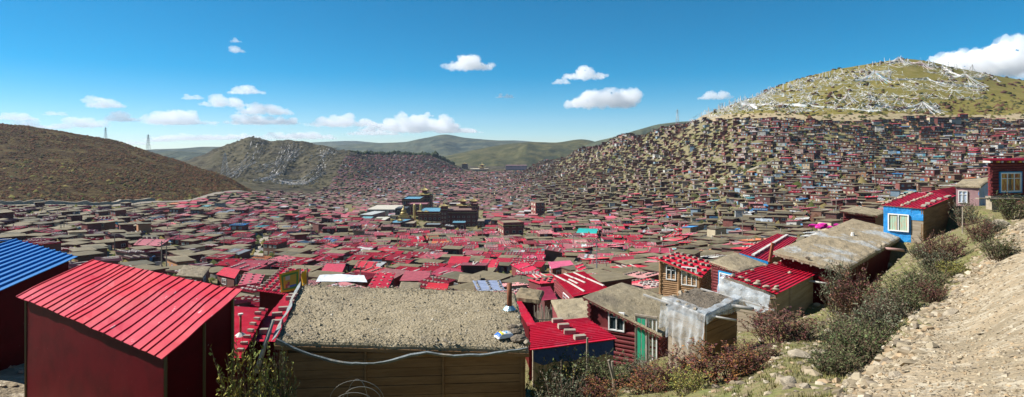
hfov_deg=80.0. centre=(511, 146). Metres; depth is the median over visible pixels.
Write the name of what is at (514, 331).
turf clod
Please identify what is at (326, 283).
house
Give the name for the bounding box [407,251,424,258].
house
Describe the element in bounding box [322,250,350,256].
house
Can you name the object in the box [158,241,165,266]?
utility pole
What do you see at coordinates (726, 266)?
log house
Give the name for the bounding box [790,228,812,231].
house
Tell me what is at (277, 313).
roof brick
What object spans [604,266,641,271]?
house
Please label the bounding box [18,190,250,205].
road
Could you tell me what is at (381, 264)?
hut
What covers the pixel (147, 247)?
house
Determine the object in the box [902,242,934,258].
bush
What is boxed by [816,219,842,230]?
house
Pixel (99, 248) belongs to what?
house
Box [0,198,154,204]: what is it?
stone embankment
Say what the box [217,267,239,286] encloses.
house
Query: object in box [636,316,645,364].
door
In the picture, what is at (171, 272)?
hut
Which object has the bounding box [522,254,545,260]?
house
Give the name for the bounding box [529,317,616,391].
tarp shed
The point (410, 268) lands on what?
house
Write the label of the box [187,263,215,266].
hut
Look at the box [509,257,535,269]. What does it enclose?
house
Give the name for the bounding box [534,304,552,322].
stick fence
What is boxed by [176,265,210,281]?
house
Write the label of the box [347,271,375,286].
house
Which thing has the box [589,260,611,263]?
hut
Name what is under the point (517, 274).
hut
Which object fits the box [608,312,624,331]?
window
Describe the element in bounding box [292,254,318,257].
house
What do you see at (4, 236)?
house
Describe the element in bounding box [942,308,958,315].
rock
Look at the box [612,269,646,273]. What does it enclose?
house
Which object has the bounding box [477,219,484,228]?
monastery annex
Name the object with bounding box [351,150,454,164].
ridge trees
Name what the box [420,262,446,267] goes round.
house
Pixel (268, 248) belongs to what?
house
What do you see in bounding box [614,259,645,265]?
house
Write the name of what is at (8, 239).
house
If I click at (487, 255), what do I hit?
house
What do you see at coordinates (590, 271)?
house
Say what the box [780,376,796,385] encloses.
rock
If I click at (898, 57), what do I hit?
prayer flag tent
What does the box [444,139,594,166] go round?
hills
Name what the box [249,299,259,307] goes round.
house
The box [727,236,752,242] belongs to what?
house
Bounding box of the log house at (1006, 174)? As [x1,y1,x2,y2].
[975,158,1023,209]
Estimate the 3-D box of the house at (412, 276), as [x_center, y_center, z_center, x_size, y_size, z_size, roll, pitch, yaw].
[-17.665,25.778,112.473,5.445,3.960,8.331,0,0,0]
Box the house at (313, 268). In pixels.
[285,265,323,271]
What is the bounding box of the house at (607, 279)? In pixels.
[590,272,635,286]
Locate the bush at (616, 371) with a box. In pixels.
[586,348,636,387]
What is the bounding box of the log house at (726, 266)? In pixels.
[710,252,767,292]
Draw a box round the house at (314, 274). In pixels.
[308,270,344,279]
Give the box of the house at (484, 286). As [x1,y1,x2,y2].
[473,280,504,290]
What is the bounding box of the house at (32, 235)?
[26,233,53,238]
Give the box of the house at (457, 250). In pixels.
[440,245,464,254]
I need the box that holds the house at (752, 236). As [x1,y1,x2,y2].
[740,235,762,237]
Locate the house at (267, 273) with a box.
[241,269,276,281]
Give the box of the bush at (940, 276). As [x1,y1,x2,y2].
[898,260,953,288]
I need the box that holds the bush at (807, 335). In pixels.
[786,318,822,339]
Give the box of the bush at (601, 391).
[577,371,625,396]
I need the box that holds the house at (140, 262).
[118,260,155,265]
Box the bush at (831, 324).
[815,307,863,341]
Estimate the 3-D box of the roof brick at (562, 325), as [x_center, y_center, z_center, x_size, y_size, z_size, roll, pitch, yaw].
[2.280,7.946,26.985,0.500,0.208,0.250,0,0,-11]
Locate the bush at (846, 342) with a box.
[805,316,897,368]
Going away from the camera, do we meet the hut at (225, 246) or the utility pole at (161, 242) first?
the utility pole at (161, 242)
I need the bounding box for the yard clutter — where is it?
[3,138,1020,287]
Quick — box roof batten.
[566,281,584,291]
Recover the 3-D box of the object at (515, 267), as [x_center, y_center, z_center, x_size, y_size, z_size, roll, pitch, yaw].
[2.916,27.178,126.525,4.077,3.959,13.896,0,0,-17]
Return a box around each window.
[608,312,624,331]
[648,318,657,361]
[666,265,675,280]
[681,266,696,286]
[718,270,731,289]
[888,213,908,231]
[958,190,966,202]
[999,171,1021,192]
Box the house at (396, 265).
[388,263,422,268]
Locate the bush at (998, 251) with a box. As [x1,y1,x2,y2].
[969,228,1023,260]
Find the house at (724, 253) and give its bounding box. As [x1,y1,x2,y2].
[715,251,733,254]
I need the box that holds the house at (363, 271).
[346,270,375,273]
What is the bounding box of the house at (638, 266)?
[612,265,645,267]
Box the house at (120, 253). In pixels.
[113,250,148,258]
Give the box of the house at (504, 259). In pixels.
[497,257,510,261]
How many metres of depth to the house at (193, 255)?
141.37 m
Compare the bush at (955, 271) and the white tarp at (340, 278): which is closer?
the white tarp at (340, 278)
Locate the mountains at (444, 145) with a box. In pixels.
[328,135,522,155]
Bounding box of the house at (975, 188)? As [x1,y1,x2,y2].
[954,177,988,205]
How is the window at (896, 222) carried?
in the tarp house at (904, 224)
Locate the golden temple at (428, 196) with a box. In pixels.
[419,186,433,206]
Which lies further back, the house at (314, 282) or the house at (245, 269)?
the house at (245, 269)
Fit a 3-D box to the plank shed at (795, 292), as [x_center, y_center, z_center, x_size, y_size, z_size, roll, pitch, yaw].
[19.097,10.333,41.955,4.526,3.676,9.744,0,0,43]
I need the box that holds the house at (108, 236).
[105,234,124,238]
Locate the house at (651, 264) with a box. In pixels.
[641,262,658,265]
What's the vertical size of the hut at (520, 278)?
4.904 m
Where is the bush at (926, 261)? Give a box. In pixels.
[912,242,958,273]
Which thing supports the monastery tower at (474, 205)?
on the valley ground at (685, 149)
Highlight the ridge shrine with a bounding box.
[462,163,467,168]
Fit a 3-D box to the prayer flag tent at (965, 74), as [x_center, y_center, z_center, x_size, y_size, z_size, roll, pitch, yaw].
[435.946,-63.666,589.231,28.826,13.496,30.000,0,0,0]
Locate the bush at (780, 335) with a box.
[737,299,827,344]
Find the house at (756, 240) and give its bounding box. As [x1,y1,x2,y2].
[740,238,764,241]
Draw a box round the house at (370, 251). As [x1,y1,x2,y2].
[361,250,381,251]
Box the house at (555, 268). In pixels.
[548,260,573,274]
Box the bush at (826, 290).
[814,257,867,312]
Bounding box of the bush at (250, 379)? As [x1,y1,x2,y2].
[208,329,293,396]
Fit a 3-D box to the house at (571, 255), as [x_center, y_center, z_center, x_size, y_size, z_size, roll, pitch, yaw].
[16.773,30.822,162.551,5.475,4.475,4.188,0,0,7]
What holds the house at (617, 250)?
on the valley ground at (685, 149)
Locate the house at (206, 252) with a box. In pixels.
[196,250,222,259]
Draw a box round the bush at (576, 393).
[533,359,590,396]
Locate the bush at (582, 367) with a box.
[549,346,611,396]
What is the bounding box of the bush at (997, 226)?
[978,215,1009,232]
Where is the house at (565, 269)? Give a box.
[560,265,592,273]
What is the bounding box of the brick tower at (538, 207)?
[531,201,544,215]
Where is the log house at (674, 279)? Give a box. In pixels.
[655,253,711,298]
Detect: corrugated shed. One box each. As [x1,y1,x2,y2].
[234,306,267,394]
[251,294,291,385]
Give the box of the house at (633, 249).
[629,248,646,253]
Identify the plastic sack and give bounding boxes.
[494,331,512,338]
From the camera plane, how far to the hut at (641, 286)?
79.35 m
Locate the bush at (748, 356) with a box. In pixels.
[720,343,773,376]
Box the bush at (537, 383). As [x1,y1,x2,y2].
[525,357,579,396]
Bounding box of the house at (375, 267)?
[366,266,390,271]
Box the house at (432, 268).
[424,266,439,271]
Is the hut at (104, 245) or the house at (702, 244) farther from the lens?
the house at (702, 244)
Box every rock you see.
[523,339,530,345]
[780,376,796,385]
[787,349,812,359]
[799,383,810,388]
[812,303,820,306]
[889,371,901,377]
[901,346,912,350]
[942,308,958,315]
[992,219,1010,228]
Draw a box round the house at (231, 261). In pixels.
[214,258,253,266]
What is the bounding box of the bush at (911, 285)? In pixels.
[879,267,943,301]
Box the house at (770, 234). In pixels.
[760,232,784,238]
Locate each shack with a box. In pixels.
[643,287,774,369]
[720,280,776,331]
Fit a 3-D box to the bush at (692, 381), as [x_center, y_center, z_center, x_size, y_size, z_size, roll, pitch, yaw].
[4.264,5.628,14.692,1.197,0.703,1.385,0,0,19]
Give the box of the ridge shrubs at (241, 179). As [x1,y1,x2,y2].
[212,136,372,192]
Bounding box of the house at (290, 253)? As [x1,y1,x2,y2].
[274,251,302,256]
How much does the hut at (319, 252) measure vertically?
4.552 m
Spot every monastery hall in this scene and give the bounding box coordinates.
[391,218,413,226]
[401,196,424,205]
[407,202,429,215]
[417,207,440,220]
[438,197,480,226]
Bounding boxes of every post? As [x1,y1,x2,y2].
[586,337,587,370]
[607,360,616,390]
[611,361,614,388]
[768,242,774,261]
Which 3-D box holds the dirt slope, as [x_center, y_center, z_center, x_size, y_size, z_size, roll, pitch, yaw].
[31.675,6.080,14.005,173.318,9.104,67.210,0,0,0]
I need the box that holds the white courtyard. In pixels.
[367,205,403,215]
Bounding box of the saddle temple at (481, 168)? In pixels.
[469,164,488,170]
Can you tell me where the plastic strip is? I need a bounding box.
[276,338,526,364]
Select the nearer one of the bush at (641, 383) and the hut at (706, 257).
the bush at (641, 383)
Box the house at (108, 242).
[90,240,114,249]
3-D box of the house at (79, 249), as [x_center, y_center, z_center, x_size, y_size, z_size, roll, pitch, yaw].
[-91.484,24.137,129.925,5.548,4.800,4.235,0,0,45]
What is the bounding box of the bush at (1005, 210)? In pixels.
[987,190,1023,219]
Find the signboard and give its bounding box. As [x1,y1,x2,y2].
[279,268,300,292]
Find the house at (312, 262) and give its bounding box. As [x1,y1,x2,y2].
[290,257,317,264]
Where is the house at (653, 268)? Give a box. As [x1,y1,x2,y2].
[639,264,658,272]
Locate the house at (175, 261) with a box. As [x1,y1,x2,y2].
[167,257,196,265]
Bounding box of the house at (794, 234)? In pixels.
[786,231,804,236]
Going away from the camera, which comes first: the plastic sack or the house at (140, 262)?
the plastic sack
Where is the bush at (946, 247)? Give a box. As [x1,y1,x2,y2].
[911,229,972,262]
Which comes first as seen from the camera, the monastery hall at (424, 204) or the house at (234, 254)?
the house at (234, 254)
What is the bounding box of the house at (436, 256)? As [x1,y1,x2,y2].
[418,253,442,259]
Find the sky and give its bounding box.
[0,0,1023,149]
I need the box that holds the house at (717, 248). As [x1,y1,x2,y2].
[709,245,727,250]
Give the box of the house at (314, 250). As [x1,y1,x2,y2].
[304,247,322,252]
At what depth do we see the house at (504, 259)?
152.01 m
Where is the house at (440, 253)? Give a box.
[424,252,448,254]
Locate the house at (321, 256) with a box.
[315,254,340,263]
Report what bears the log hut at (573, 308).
on the ground at (952, 224)
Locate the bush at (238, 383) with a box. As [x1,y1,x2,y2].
[234,365,246,396]
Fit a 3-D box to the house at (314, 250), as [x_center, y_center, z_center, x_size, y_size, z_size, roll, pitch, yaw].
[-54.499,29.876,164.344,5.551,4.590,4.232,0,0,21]
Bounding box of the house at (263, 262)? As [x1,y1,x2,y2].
[236,260,269,268]
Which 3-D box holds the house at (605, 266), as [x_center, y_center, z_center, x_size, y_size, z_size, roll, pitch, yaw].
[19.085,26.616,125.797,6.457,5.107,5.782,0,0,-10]
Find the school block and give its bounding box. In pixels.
[506,165,526,169]
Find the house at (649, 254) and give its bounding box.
[635,253,658,258]
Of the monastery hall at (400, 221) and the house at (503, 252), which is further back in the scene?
the monastery hall at (400, 221)
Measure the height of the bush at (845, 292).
2.846 m
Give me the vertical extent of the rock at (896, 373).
0.137 m
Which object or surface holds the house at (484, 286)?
on the valley ground at (685, 149)
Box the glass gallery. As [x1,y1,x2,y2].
[452,221,465,229]
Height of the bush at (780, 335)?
1.578 m
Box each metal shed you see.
[0,239,77,370]
[16,259,242,396]
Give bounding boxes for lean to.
[517,301,534,380]
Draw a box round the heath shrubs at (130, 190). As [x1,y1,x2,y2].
[0,123,251,202]
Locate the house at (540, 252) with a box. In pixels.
[535,250,544,260]
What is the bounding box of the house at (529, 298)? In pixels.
[516,287,543,321]
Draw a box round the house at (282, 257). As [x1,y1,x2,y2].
[267,255,294,263]
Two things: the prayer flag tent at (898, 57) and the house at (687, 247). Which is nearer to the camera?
the house at (687, 247)
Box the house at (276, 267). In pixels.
[270,261,306,269]
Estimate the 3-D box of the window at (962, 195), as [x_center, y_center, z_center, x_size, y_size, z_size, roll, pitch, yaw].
[47.313,5.309,64.028,0.777,1.300,0.130,0,0,39]
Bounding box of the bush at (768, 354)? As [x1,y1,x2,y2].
[721,337,782,363]
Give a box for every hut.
[0,232,20,234]
[3,230,32,233]
[42,237,58,241]
[53,235,78,241]
[61,238,90,242]
[61,247,68,252]
[80,243,107,246]
[84,233,104,237]
[84,238,103,242]
[94,257,121,263]
[119,255,150,261]
[128,240,137,246]
[140,250,160,256]
[166,265,183,274]
[167,249,194,255]
[167,270,178,275]
[178,244,207,250]
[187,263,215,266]
[205,244,221,249]
[212,245,235,248]
[227,246,249,249]
[249,255,272,259]
[273,247,292,255]
[311,249,329,254]
[326,253,344,260]
[346,260,364,271]
[373,261,385,267]
[378,247,397,252]
[380,254,390,264]
[387,250,404,253]
[391,258,414,264]
[413,249,431,251]
[414,258,427,263]
[471,258,493,262]
[483,252,501,258]
[498,255,518,257]
[499,262,511,271]
[501,275,532,283]
[515,271,540,275]
[526,274,551,277]
[545,261,550,270]
[551,298,587,319]
[554,257,575,260]
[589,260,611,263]
[592,251,609,253]
[595,256,616,262]
[597,253,613,256]
[611,251,627,254]
[624,271,658,279]
[630,251,646,253]
[632,279,658,283]
[632,282,658,288]
[645,287,658,293]
[670,249,702,257]
[700,254,717,258]
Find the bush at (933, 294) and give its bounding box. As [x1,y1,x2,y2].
[908,278,950,303]
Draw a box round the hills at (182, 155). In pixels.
[155,151,205,160]
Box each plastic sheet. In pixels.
[662,298,702,339]
[706,297,738,322]
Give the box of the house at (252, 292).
[228,283,262,295]
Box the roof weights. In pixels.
[0,169,987,302]
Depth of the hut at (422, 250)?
170.28 m
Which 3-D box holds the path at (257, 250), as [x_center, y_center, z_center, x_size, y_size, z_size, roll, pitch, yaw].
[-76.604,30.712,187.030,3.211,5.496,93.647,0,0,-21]
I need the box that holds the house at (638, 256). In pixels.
[630,255,648,258]
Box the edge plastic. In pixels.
[272,282,300,339]
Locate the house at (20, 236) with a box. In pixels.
[4,233,27,239]
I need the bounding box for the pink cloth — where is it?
[809,223,838,229]
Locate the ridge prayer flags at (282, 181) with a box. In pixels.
[225,141,338,184]
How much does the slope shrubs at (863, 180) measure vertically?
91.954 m
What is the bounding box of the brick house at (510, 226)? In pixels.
[497,219,523,234]
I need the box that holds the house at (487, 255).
[470,254,490,257]
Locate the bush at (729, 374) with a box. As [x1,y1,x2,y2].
[670,337,753,384]
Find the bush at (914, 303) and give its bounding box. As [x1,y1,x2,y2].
[858,276,938,313]
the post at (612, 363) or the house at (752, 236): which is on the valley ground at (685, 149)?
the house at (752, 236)
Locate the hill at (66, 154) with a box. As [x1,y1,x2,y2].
[0,124,236,201]
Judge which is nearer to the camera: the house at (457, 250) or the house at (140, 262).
the house at (140, 262)
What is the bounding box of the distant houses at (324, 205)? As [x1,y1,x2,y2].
[0,114,1023,306]
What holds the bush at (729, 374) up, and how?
on the ground at (952, 224)
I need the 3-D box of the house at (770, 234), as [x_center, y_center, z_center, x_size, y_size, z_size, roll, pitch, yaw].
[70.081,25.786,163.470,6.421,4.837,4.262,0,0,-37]
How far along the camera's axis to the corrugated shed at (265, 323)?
29.55 m
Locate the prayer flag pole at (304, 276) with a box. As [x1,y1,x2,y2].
[301,268,307,285]
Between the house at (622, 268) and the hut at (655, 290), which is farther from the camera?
the house at (622, 268)
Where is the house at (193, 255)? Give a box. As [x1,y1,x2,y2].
[173,252,201,261]
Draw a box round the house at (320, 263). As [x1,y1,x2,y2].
[315,262,346,273]
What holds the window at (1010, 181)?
in the log house at (1006, 174)
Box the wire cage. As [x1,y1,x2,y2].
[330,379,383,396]
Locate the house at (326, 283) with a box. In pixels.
[310,278,337,285]
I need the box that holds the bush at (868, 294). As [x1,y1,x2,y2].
[860,284,891,313]
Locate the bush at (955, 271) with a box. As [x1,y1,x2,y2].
[932,259,971,277]
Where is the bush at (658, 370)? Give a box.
[643,349,700,386]
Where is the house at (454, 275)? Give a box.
[438,271,469,284]
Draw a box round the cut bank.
[699,112,1023,121]
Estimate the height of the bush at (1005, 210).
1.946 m
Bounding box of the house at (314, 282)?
[308,280,320,285]
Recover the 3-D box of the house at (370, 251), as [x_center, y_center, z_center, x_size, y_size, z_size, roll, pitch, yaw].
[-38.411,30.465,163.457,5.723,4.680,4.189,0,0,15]
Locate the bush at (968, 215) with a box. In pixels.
[947,194,985,226]
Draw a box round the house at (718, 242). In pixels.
[707,240,728,245]
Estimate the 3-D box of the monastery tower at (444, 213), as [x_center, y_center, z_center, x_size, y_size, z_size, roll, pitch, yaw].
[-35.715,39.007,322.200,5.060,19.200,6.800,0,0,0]
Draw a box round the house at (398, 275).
[378,268,409,286]
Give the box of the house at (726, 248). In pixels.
[720,244,743,251]
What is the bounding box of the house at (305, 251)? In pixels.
[286,248,311,253]
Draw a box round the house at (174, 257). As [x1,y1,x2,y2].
[164,255,189,262]
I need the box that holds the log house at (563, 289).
[553,271,606,299]
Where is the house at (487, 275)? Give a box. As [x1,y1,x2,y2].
[474,270,512,282]
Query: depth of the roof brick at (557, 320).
28.01 m
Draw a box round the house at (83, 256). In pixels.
[67,250,104,261]
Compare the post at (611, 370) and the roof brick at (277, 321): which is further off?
the roof brick at (277, 321)
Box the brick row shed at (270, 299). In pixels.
[257,268,310,317]
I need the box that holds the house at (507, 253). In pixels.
[504,252,523,257]
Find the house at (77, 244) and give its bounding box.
[61,241,91,247]
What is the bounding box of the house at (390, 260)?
[384,254,413,264]
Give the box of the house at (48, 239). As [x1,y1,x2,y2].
[23,238,53,241]
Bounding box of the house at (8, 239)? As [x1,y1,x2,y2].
[0,238,19,242]
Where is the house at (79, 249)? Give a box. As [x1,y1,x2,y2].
[68,247,96,252]
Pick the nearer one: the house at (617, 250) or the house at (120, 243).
the house at (120, 243)
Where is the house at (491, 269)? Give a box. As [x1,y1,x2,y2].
[488,267,496,271]
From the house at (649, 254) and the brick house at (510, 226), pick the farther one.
the brick house at (510, 226)
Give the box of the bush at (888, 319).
[845,297,910,342]
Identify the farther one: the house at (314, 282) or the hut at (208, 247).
the hut at (208, 247)
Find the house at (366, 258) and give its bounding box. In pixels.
[345,254,372,261]
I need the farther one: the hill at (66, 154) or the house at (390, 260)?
the hill at (66, 154)
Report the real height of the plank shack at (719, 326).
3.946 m
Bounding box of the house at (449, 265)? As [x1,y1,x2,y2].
[444,263,460,268]
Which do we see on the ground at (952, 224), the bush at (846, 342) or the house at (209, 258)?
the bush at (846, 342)
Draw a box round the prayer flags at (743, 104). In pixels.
[691,58,997,125]
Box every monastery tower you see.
[439,202,448,227]
[471,202,477,209]
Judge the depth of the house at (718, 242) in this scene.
165.20 m
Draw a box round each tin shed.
[739,233,796,264]
[929,187,955,205]
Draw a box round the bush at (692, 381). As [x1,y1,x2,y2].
[663,360,713,395]
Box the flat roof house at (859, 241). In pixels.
[773,219,903,304]
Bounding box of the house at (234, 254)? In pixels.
[205,252,236,257]
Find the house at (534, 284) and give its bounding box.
[527,278,554,292]
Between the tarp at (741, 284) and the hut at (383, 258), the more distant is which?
the hut at (383, 258)
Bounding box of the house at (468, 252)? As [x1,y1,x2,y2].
[463,250,483,255]
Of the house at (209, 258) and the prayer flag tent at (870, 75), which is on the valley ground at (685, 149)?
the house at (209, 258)
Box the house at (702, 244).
[688,242,707,246]
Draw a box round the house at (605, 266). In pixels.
[585,263,616,269]
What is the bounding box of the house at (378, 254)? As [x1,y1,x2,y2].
[370,252,392,260]
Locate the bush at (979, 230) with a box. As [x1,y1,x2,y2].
[959,217,1000,242]
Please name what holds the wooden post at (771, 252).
on the plank shed at (795, 292)
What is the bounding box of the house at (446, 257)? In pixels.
[439,254,464,262]
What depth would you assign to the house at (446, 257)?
153.21 m
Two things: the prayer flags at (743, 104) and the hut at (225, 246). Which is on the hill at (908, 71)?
the prayer flags at (743, 104)
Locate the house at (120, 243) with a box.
[103,238,129,248]
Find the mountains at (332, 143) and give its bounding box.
[311,140,530,145]
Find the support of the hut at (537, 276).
on the valley ground at (685, 149)
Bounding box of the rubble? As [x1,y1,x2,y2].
[0,211,1023,396]
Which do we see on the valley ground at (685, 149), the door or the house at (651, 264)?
the house at (651, 264)
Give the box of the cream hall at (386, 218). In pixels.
[377,217,389,220]
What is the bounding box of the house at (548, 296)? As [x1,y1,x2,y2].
[537,286,556,320]
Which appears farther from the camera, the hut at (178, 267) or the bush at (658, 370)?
the hut at (178, 267)
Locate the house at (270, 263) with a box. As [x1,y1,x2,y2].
[259,259,277,268]
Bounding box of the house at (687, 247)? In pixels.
[675,245,699,249]
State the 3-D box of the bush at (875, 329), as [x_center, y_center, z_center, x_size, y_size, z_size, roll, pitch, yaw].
[9.414,5.034,16.072,1.670,1.215,1.744,0,0,-24]
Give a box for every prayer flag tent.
[838,93,859,103]
[856,71,893,83]
[890,56,911,64]
[903,101,945,113]
[911,61,932,69]
[948,73,984,85]
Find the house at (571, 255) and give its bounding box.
[564,252,584,261]
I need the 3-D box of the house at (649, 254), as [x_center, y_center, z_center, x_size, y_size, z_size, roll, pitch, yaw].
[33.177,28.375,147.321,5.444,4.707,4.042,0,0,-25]
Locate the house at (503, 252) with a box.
[493,250,512,254]
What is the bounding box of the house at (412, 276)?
[399,271,429,281]
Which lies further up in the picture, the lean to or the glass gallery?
the glass gallery
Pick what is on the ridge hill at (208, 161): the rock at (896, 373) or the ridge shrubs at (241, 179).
the ridge shrubs at (241, 179)
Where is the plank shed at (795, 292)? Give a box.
[728,261,830,320]
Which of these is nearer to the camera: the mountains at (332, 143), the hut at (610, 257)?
the hut at (610, 257)
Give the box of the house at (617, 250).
[598,249,624,252]
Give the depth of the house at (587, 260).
139.74 m
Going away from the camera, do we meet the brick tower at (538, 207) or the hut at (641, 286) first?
the hut at (641, 286)
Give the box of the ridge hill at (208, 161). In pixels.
[183,137,555,193]
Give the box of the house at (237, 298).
[234,296,259,300]
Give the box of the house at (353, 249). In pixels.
[340,247,361,255]
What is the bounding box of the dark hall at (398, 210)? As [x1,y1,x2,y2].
[395,206,409,217]
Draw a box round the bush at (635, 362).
[615,349,658,383]
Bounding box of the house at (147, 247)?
[129,245,156,249]
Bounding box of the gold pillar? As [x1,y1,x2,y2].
[413,203,415,219]
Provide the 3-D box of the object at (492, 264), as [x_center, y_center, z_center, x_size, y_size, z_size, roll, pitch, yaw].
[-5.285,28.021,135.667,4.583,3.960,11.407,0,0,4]
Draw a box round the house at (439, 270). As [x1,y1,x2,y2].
[431,266,462,275]
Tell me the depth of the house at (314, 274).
114.31 m
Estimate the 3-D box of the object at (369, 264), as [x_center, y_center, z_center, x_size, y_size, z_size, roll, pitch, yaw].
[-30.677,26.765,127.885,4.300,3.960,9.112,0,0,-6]
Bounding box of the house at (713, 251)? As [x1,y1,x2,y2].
[700,249,721,252]
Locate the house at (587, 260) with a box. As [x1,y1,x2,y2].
[582,257,608,263]
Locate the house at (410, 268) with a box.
[394,266,426,270]
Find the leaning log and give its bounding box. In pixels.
[255,320,274,372]
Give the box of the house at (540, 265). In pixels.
[521,260,545,272]
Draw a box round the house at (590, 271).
[567,268,609,273]
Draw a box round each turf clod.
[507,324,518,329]
[508,328,521,334]
[510,334,527,343]
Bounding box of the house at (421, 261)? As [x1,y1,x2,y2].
[415,259,444,263]
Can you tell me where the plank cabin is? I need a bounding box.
[274,283,528,396]
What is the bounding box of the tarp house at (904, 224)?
[881,192,955,242]
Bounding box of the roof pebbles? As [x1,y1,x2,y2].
[275,283,526,346]
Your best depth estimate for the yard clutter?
273.32 m
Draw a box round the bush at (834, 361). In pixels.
[803,338,870,376]
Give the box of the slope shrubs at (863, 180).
[533,94,1023,253]
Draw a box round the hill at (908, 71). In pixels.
[709,59,1023,115]
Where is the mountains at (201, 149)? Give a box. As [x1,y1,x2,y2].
[148,147,218,152]
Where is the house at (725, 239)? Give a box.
[710,237,728,240]
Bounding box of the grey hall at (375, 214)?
[360,211,384,217]
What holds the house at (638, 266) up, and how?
on the valley ground at (685, 149)
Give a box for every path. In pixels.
[254,236,268,255]
[701,160,776,183]
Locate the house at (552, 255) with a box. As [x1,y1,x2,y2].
[543,246,563,261]
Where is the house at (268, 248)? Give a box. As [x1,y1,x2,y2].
[262,240,287,255]
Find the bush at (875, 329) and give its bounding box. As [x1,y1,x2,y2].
[829,312,898,355]
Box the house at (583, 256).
[577,254,600,261]
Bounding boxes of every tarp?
[316,274,366,281]
[719,277,774,297]
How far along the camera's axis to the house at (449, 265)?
131.32 m
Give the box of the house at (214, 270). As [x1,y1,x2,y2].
[209,266,223,276]
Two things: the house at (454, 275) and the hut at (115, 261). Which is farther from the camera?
the hut at (115, 261)
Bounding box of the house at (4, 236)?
[0,235,13,238]
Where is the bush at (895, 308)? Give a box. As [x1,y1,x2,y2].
[858,286,918,326]
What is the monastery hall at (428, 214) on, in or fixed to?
on the valley ground at (685, 149)
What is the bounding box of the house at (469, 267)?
[460,262,488,273]
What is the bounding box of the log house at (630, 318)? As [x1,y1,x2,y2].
[582,283,671,365]
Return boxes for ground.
[8,119,1023,287]
[249,205,1023,396]
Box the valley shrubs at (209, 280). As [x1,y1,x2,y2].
[0,159,573,286]
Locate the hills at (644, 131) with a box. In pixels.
[585,121,689,146]
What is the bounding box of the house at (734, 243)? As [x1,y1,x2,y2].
[722,241,745,244]
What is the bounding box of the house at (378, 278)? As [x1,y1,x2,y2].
[368,272,395,287]
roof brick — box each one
[259,328,271,333]
[272,311,282,315]
[273,319,282,323]
[278,306,287,310]
[552,317,562,322]
[557,323,569,328]
[564,329,575,334]
[573,334,586,339]
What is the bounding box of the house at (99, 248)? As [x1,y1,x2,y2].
[84,245,108,256]
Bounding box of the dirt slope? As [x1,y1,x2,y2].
[0,220,1023,396]
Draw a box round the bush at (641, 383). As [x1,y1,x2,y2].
[612,361,670,393]
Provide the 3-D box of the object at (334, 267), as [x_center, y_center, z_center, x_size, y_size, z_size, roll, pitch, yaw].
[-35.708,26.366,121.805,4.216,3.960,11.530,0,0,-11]
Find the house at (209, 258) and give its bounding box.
[205,254,233,261]
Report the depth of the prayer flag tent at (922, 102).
460.03 m
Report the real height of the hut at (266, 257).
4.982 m
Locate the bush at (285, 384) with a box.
[255,344,299,396]
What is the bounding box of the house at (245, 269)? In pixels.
[227,262,266,279]
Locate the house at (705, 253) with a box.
[700,252,716,257]
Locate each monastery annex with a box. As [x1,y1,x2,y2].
[403,221,416,227]
[424,222,441,227]
[448,202,459,205]
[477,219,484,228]
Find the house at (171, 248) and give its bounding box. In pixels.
[155,246,177,254]
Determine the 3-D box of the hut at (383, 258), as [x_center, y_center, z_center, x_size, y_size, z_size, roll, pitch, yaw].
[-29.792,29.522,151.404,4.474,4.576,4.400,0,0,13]
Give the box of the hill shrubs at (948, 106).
[712,57,1023,113]
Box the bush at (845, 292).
[824,261,883,320]
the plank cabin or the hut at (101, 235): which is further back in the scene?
the hut at (101, 235)
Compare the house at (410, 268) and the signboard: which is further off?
the house at (410, 268)
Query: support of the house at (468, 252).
on the valley ground at (685, 149)
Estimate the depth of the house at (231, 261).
129.91 m
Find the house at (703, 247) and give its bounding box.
[695,246,711,248]
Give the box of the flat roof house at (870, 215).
[839,206,883,225]
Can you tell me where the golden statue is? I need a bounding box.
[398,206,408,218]
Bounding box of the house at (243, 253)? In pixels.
[227,248,249,258]

